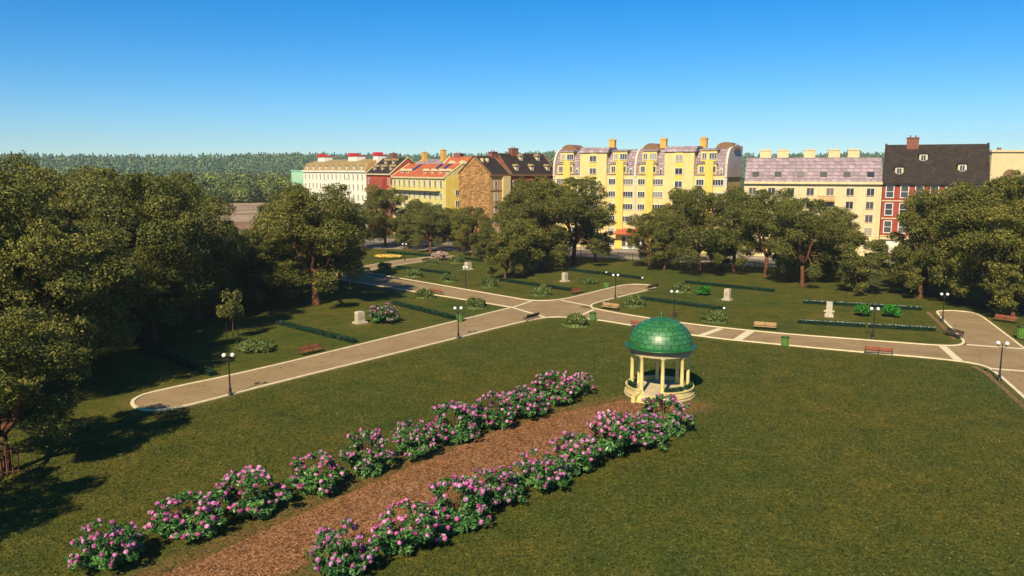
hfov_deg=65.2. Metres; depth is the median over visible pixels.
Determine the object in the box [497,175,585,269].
broadleaf tree
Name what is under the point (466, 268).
park lamp
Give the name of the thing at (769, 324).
park bench
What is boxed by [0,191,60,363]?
broadleaf tree
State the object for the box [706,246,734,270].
tree
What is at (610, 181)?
window
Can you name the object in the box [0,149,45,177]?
broadleaf tree
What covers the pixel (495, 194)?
window
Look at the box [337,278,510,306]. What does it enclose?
path kerb
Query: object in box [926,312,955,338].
soil strip
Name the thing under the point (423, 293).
shrub
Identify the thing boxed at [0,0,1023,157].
sky
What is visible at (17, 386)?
broadleaf tree
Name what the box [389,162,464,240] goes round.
apartment building
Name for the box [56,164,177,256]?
broadleaf tree
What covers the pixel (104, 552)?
flowering shrub
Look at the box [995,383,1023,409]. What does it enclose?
soil strip
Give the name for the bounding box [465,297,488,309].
shrub
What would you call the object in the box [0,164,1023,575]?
ground
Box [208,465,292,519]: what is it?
flowering shrub
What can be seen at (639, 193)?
window
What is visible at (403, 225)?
tree
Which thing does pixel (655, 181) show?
window
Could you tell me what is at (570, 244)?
tree
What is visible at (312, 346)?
park bench
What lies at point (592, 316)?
litter bin
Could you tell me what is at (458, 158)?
town house
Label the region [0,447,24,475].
iron fence
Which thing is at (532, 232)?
tree
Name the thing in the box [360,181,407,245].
broadleaf tree
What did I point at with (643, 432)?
flowering shrub
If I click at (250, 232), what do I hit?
broadleaf tree
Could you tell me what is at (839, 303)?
hedge
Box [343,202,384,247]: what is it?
broadleaf tree
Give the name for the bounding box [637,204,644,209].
window
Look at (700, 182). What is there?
window
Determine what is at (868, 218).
window
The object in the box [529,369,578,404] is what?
flowering shrub
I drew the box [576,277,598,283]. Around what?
shrub
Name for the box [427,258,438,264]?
shrub
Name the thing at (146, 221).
broadleaf tree
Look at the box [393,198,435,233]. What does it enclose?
broadleaf tree
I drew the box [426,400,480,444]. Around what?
flowering shrub
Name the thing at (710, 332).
path paving band
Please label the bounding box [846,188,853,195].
window
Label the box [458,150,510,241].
corner house
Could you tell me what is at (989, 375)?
soil strip
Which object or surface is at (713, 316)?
shrub
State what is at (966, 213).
broadleaf tree
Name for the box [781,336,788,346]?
litter bin
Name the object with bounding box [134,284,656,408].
garden path
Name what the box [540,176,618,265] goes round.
broadleaf tree
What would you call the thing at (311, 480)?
flowering shrub
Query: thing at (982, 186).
broadleaf tree
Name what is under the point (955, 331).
park bench
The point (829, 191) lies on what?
window
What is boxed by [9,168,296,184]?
woodland
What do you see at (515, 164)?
town house
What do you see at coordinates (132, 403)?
path kerb
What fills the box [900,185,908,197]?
window
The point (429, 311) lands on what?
hedge
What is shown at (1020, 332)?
litter bin
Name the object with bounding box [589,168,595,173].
window
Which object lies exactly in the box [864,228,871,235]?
window
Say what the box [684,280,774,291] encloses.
hedge
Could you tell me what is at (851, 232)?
broadleaf tree
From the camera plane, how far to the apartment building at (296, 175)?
341.13 m
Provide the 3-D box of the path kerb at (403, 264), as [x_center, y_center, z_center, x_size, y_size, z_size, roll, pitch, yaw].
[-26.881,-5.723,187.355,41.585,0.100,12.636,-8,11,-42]
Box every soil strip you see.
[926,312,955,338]
[972,366,999,382]
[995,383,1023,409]
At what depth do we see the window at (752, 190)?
201.91 m
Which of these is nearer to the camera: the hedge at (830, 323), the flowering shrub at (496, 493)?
the flowering shrub at (496, 493)
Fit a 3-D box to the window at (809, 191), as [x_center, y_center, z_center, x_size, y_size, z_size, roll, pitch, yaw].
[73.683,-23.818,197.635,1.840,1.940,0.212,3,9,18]
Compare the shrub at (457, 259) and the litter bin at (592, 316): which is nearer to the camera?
the litter bin at (592, 316)
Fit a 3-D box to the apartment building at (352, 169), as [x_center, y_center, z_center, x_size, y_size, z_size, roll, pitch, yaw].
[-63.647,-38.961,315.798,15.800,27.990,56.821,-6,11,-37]
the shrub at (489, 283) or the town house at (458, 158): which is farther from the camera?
the town house at (458, 158)
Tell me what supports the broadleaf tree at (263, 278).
on the ground at (116, 382)
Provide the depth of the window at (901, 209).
190.47 m
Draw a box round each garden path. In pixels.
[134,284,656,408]
[306,264,965,360]
[342,256,451,274]
[939,311,1020,347]
[964,345,1023,394]
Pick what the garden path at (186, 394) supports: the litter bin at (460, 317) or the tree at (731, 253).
the litter bin at (460, 317)
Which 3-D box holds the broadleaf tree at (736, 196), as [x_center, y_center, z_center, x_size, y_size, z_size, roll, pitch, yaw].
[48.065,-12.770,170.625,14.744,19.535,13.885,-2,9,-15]
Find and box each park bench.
[298,343,322,355]
[430,288,442,293]
[523,312,539,320]
[571,287,583,292]
[600,302,619,309]
[631,320,641,325]
[647,284,658,290]
[753,321,776,329]
[864,346,892,355]
[943,327,963,337]
[993,314,1017,322]
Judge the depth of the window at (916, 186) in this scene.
188.43 m
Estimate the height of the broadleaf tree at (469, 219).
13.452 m
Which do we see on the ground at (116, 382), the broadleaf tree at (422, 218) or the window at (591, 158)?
the broadleaf tree at (422, 218)
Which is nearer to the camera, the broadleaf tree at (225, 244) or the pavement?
the broadleaf tree at (225, 244)
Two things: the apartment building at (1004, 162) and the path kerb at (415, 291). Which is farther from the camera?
the apartment building at (1004, 162)
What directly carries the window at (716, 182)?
in the apartment building at (647, 178)
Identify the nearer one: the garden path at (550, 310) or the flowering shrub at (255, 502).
the flowering shrub at (255, 502)
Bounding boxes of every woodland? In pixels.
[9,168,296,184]
[62,174,291,201]
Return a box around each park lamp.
[222,353,234,395]
[453,306,462,338]
[463,266,467,288]
[612,274,618,298]
[670,290,678,318]
[870,307,879,339]
[940,293,948,321]
[996,341,1008,380]
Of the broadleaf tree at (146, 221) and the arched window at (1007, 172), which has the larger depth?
the arched window at (1007, 172)
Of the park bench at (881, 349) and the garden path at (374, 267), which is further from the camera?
the garden path at (374, 267)
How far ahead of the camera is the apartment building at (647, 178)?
215.90 m
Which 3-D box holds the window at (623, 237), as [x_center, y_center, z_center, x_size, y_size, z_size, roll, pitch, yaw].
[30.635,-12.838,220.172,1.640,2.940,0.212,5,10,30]
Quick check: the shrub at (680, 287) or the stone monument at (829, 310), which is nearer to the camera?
the stone monument at (829, 310)
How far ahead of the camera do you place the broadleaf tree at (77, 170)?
162.20 m
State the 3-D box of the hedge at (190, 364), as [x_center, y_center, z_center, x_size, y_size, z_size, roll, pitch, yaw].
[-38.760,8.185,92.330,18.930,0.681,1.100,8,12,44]
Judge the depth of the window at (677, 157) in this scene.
209.13 m
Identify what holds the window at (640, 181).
in the apartment building at (647, 178)
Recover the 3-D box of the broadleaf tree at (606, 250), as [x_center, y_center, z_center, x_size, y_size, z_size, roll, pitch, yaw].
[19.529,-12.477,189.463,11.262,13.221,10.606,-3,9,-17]
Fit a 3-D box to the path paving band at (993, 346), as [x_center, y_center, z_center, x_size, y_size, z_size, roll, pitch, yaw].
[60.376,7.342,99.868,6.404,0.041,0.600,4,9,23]
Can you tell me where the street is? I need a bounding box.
[362,243,982,273]
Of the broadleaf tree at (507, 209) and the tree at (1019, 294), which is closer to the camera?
the tree at (1019, 294)
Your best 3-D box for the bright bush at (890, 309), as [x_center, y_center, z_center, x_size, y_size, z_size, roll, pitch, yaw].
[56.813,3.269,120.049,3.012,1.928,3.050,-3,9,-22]
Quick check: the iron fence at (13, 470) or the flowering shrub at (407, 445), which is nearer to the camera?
the iron fence at (13, 470)
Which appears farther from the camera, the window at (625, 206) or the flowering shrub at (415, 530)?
the window at (625, 206)
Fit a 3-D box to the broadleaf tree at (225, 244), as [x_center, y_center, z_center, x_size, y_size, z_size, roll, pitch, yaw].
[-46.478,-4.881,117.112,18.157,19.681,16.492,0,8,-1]
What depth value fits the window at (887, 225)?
192.24 m
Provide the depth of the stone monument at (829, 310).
119.81 m
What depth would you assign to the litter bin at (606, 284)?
148.91 m
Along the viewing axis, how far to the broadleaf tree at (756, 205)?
162.29 m
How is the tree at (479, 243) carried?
on the ground at (116, 382)
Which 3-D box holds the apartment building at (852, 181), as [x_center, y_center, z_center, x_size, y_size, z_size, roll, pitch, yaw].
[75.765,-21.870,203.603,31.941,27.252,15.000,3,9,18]
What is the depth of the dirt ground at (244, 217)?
388.85 m
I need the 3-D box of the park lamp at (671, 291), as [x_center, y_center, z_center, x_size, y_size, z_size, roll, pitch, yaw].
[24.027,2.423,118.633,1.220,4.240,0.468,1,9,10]
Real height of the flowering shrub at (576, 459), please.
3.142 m
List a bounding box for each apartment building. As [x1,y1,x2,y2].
[291,170,303,189]
[302,152,386,224]
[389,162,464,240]
[416,149,446,163]
[553,136,742,253]
[742,147,882,255]
[990,147,1023,180]
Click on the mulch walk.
(279, 549)
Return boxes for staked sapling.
[215,288,243,338]
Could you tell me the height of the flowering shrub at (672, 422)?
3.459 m
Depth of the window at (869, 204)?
193.89 m
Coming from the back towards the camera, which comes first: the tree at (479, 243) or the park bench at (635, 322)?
the tree at (479, 243)
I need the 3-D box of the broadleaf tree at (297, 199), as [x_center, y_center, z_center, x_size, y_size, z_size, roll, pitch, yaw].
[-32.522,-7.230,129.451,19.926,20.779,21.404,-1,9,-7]
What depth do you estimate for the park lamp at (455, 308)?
104.50 m
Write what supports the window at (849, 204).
in the apartment building at (852, 181)
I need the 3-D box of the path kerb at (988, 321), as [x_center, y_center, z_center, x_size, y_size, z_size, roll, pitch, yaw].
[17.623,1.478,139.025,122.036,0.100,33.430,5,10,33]
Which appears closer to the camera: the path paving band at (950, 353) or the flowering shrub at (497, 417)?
the flowering shrub at (497, 417)
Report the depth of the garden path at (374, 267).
189.67 m
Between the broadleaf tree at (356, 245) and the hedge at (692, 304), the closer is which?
the hedge at (692, 304)
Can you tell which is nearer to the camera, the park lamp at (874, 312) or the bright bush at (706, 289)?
the park lamp at (874, 312)
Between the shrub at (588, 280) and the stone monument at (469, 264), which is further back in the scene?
the stone monument at (469, 264)
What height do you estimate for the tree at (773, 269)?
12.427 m
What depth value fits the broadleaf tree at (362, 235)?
156.78 m
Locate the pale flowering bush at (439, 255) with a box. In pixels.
[431,251,449,259]
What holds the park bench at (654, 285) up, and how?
on the ground at (116, 382)
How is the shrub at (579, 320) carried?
on the ground at (116, 382)
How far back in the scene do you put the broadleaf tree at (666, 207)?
184.18 m
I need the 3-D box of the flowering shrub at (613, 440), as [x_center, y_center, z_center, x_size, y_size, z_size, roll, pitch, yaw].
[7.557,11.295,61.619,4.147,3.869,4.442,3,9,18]
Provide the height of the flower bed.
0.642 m
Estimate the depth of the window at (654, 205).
214.28 m
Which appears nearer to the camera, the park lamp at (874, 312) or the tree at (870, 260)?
the park lamp at (874, 312)
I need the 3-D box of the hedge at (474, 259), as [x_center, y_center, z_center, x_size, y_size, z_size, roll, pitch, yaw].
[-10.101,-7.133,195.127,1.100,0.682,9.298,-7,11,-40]
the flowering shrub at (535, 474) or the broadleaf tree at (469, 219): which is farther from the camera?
the broadleaf tree at (469, 219)
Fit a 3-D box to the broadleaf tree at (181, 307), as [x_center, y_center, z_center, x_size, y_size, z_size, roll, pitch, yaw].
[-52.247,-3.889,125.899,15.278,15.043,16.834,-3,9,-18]
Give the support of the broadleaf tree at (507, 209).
on the ground at (116, 382)
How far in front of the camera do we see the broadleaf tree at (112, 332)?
84.06 m
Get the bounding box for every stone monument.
[352,311,367,324]
[463,262,472,269]
[560,272,569,281]
[722,288,732,300]
[824,301,834,317]
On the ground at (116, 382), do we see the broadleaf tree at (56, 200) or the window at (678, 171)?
the broadleaf tree at (56, 200)
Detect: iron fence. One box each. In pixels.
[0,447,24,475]
[364,238,586,257]
[617,252,938,289]
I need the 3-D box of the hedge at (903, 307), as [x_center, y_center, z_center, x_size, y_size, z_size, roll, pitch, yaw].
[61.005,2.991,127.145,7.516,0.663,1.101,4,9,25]
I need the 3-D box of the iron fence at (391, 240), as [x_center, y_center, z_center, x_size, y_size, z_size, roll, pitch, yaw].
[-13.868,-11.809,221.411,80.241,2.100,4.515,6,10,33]
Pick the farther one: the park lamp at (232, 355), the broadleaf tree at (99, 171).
the broadleaf tree at (99, 171)
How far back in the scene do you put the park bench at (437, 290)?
141.03 m
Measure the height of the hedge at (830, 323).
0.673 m
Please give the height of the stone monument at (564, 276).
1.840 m
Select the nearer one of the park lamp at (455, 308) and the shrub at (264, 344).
the shrub at (264, 344)
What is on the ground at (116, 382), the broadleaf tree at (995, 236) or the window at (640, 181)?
the broadleaf tree at (995, 236)
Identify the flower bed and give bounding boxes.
[373,254,401,257]
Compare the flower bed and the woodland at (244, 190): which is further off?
the woodland at (244, 190)
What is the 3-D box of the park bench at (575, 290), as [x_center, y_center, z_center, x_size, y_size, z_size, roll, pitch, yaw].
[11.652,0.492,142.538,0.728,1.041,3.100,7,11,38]
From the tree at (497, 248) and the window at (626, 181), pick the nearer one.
the tree at (497, 248)
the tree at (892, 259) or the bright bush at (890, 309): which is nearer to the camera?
the bright bush at (890, 309)
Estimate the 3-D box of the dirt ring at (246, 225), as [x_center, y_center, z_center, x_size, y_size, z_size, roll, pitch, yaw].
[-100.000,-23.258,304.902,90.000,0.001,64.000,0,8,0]
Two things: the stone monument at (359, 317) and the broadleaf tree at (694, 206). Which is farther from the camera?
the broadleaf tree at (694, 206)
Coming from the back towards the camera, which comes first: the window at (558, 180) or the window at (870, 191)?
the window at (558, 180)
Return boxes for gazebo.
[624,308,697,405]
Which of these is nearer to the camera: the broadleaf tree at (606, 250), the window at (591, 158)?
the broadleaf tree at (606, 250)
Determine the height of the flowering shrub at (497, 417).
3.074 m
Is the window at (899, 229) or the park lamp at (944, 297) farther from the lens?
the window at (899, 229)
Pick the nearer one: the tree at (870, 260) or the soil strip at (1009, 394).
the soil strip at (1009, 394)
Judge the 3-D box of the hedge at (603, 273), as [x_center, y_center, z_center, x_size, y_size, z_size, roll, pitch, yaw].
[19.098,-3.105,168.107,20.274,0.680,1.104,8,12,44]
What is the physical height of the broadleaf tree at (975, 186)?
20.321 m
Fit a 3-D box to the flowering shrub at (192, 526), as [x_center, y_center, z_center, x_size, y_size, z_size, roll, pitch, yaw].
[-19.578,13.782,48.135,4.848,2.773,4.407,-1,9,-6]
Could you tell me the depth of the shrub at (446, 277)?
156.87 m
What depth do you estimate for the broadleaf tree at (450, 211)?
239.79 m
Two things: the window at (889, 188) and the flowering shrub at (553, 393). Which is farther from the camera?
the window at (889, 188)
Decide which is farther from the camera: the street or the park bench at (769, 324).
the street
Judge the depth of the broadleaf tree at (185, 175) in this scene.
156.22 m
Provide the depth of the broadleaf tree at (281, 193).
140.52 m
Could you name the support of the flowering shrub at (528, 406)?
on the ground at (116, 382)
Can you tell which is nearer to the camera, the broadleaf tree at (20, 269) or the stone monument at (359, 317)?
the broadleaf tree at (20, 269)
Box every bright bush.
[696,285,711,293]
[854,304,871,314]
[882,304,901,315]
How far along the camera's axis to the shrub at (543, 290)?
139.74 m
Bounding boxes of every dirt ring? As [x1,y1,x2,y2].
[203,222,270,233]
[230,209,257,214]
[234,210,263,212]
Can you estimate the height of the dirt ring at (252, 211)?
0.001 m
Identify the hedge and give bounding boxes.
[140,344,216,375]
[276,320,357,342]
[386,251,430,256]
[391,301,456,319]
[395,265,450,273]
[463,256,483,261]
[498,278,572,290]
[565,268,643,278]
[640,296,725,309]
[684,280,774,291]
[798,319,865,327]
[802,300,867,305]
[868,323,936,331]
[870,303,921,310]
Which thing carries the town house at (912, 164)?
on the ground at (116, 382)
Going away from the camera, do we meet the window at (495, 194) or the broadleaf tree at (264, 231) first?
the broadleaf tree at (264, 231)
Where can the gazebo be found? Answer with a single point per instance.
(662, 338)
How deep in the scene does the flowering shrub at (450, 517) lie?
48.76 m
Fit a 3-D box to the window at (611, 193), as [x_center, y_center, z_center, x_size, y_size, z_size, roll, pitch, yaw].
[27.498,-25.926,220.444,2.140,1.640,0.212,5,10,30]
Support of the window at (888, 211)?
in the town house at (912, 164)
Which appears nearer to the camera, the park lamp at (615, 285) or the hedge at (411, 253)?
the park lamp at (615, 285)
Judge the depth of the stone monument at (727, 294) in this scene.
135.13 m
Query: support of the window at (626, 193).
in the apartment building at (647, 178)
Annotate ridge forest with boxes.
[0,149,884,179]
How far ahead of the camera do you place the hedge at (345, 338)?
107.44 m
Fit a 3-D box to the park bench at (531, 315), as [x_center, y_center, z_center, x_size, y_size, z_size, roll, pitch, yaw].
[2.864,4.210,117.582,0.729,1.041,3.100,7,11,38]
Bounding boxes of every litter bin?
[456,313,462,321]
[589,312,595,320]
[604,281,608,287]
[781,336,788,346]
[1017,325,1023,339]
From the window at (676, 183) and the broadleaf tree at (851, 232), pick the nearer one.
the broadleaf tree at (851, 232)
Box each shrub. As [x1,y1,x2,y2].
[63,518,145,572]
[140,489,225,540]
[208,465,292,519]
[234,337,275,353]
[283,450,347,497]
[301,516,381,575]
[338,428,396,478]
[367,303,399,322]
[370,498,447,555]
[376,262,393,271]
[390,419,437,460]
[404,268,423,277]
[414,288,434,298]
[424,475,491,534]
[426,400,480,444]
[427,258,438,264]
[440,273,458,282]
[449,255,464,263]
[464,465,527,507]
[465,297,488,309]
[471,391,514,430]
[480,278,498,288]
[495,384,549,417]
[511,448,571,490]
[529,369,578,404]
[530,284,551,296]
[549,430,602,475]
[562,312,589,327]
[566,372,595,394]
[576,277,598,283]
[581,409,636,457]
[613,412,670,449]
[621,294,645,307]
[636,393,695,437]
[672,282,693,293]
[700,308,728,323]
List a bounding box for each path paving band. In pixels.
[514,308,544,316]
[699,328,721,335]
[734,331,753,339]
[939,346,961,359]
[966,344,1021,348]
[992,368,1023,371]
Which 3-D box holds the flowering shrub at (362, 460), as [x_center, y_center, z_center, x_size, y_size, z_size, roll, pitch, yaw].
[-10.628,11.906,58.395,4.044,3.415,4.395,4,9,25]
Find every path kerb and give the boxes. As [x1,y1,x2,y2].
[130,307,528,410]
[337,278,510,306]
[365,272,1023,348]
[366,257,450,269]
[529,316,1023,398]
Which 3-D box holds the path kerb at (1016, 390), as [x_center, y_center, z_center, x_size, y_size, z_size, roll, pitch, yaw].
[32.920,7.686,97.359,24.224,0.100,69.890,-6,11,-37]
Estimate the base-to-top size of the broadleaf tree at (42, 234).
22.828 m
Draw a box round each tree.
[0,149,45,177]
[0,164,91,289]
[0,165,122,401]
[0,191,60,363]
[0,210,75,365]
[0,302,92,473]
[12,213,144,376]
[33,161,129,221]
[53,198,163,340]
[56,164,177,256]
[64,163,119,181]
[65,167,228,339]
[83,242,192,346]
[125,167,210,209]
[142,191,256,318]
[176,247,219,308]
[211,228,280,302]
[222,236,317,306]
[244,179,370,305]
[250,226,291,272]
[257,181,320,289]
[302,216,365,287]
[326,195,369,281]
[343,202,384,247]
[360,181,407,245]
[389,209,421,249]
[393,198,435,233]
[410,202,449,252]
[432,207,461,241]
[444,214,474,251]
[450,206,492,256]
[468,226,495,260]
[482,226,525,277]
[489,176,555,258]
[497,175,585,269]
[500,215,550,274]
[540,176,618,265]
[543,231,574,266]
[573,214,616,262]
[625,213,677,268]
[646,229,679,270]
[647,185,702,259]
[666,185,741,275]
[705,185,768,271]
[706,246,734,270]
[731,188,797,276]
[762,194,848,286]
[763,223,813,279]
[805,205,865,269]
[813,240,845,281]
[833,233,893,294]
[884,255,907,285]
[886,187,963,297]
[900,180,1003,301]
[908,248,949,292]
[922,179,982,272]
[923,171,1023,306]
[961,169,1023,308]
[968,176,1019,270]
[976,239,1023,316]
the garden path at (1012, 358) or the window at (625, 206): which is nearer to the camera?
the garden path at (1012, 358)
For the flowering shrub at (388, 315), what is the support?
on the ground at (116, 382)
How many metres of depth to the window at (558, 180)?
228.07 m
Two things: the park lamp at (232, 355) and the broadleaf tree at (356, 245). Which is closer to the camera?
the park lamp at (232, 355)
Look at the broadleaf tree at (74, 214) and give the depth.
100.17 m
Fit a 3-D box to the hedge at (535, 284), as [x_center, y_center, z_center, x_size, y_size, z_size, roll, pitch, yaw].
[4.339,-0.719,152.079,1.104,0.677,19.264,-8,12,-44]
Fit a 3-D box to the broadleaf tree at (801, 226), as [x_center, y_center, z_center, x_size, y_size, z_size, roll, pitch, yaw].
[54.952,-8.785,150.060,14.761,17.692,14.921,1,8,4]
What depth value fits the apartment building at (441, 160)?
318.21 m
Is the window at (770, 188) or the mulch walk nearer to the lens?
the mulch walk
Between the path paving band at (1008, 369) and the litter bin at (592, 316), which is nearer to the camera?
the path paving band at (1008, 369)
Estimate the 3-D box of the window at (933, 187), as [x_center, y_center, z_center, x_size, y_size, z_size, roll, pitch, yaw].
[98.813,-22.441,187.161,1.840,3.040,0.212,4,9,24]
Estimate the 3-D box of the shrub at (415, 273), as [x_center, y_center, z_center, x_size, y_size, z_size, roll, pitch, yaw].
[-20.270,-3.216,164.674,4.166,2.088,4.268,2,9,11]
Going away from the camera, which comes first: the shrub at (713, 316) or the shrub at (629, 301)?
the shrub at (713, 316)
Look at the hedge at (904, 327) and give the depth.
110.60 m
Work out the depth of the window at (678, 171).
209.57 m
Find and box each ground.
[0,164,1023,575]
[210,202,278,221]
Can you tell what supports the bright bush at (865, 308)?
on the ground at (116, 382)
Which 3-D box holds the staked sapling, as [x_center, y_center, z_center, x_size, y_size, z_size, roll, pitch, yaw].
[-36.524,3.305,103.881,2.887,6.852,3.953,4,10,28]
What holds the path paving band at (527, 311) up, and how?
on the ground at (116, 382)
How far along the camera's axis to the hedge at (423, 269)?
172.53 m
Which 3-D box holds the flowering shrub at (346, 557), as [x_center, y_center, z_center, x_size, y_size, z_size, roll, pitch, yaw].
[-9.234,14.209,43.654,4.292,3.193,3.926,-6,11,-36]
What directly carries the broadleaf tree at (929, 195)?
on the ground at (116, 382)
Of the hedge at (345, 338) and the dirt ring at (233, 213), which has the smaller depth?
the hedge at (345, 338)
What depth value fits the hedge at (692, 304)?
130.41 m
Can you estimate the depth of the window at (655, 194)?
213.75 m
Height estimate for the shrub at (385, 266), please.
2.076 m
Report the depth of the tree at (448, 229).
213.74 m
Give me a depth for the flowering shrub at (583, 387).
78.10 m
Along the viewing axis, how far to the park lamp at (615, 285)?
136.87 m
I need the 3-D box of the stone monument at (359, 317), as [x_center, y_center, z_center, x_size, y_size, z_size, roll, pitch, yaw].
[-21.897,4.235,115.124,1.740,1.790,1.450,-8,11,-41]
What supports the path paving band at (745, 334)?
on the ground at (116, 382)
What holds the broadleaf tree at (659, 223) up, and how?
on the ground at (116, 382)
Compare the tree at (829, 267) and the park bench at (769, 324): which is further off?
the tree at (829, 267)
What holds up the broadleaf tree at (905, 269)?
on the ground at (116, 382)
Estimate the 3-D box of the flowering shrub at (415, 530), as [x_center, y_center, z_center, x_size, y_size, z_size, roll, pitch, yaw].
[-6.159,13.966,46.583,4.498,2.875,4.229,-4,9,-23]
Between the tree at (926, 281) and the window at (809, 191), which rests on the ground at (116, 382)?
the tree at (926, 281)
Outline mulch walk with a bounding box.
[164,399,685,575]
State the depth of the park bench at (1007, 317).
115.80 m
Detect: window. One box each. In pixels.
[494,193,497,200]
[556,178,562,183]
[589,155,596,161]
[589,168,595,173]
[608,179,615,184]
[608,191,615,196]
[622,236,625,246]
[623,179,632,184]
[623,191,632,196]
[623,204,632,209]
[637,191,644,197]
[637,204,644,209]
[638,179,644,184]
[653,179,662,184]
[653,192,662,197]
[653,204,662,209]
[674,181,681,187]
[675,155,682,161]
[675,168,682,174]
[696,179,703,185]
[713,179,723,185]
[749,187,755,194]
[768,187,774,193]
[806,188,813,195]
[826,188,833,195]
[845,201,853,208]
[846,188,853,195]
[864,215,872,222]
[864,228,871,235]
[865,201,873,208]
[866,188,874,195]
[883,220,891,232]
[884,203,892,215]
[885,185,894,197]
[897,222,905,233]
[899,203,905,214]
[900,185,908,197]
[915,185,923,195]
[930,185,938,193]
[1003,169,1016,179]
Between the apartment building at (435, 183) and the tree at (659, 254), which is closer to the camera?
the tree at (659, 254)
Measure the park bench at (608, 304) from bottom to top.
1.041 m
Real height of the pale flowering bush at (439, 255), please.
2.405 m
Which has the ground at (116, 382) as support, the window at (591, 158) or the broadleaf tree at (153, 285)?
the broadleaf tree at (153, 285)
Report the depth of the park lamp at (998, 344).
83.52 m
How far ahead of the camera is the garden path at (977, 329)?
110.59 m
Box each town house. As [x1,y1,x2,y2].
[365,152,415,233]
[443,152,470,163]
[498,147,552,225]
[879,135,989,252]
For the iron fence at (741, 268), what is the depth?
173.72 m
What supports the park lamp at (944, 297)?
on the ground at (116, 382)
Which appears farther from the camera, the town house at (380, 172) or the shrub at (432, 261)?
the town house at (380, 172)
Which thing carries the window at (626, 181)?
in the apartment building at (647, 178)
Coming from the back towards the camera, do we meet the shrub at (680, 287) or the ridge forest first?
the ridge forest
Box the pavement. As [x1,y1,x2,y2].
[359,238,983,277]

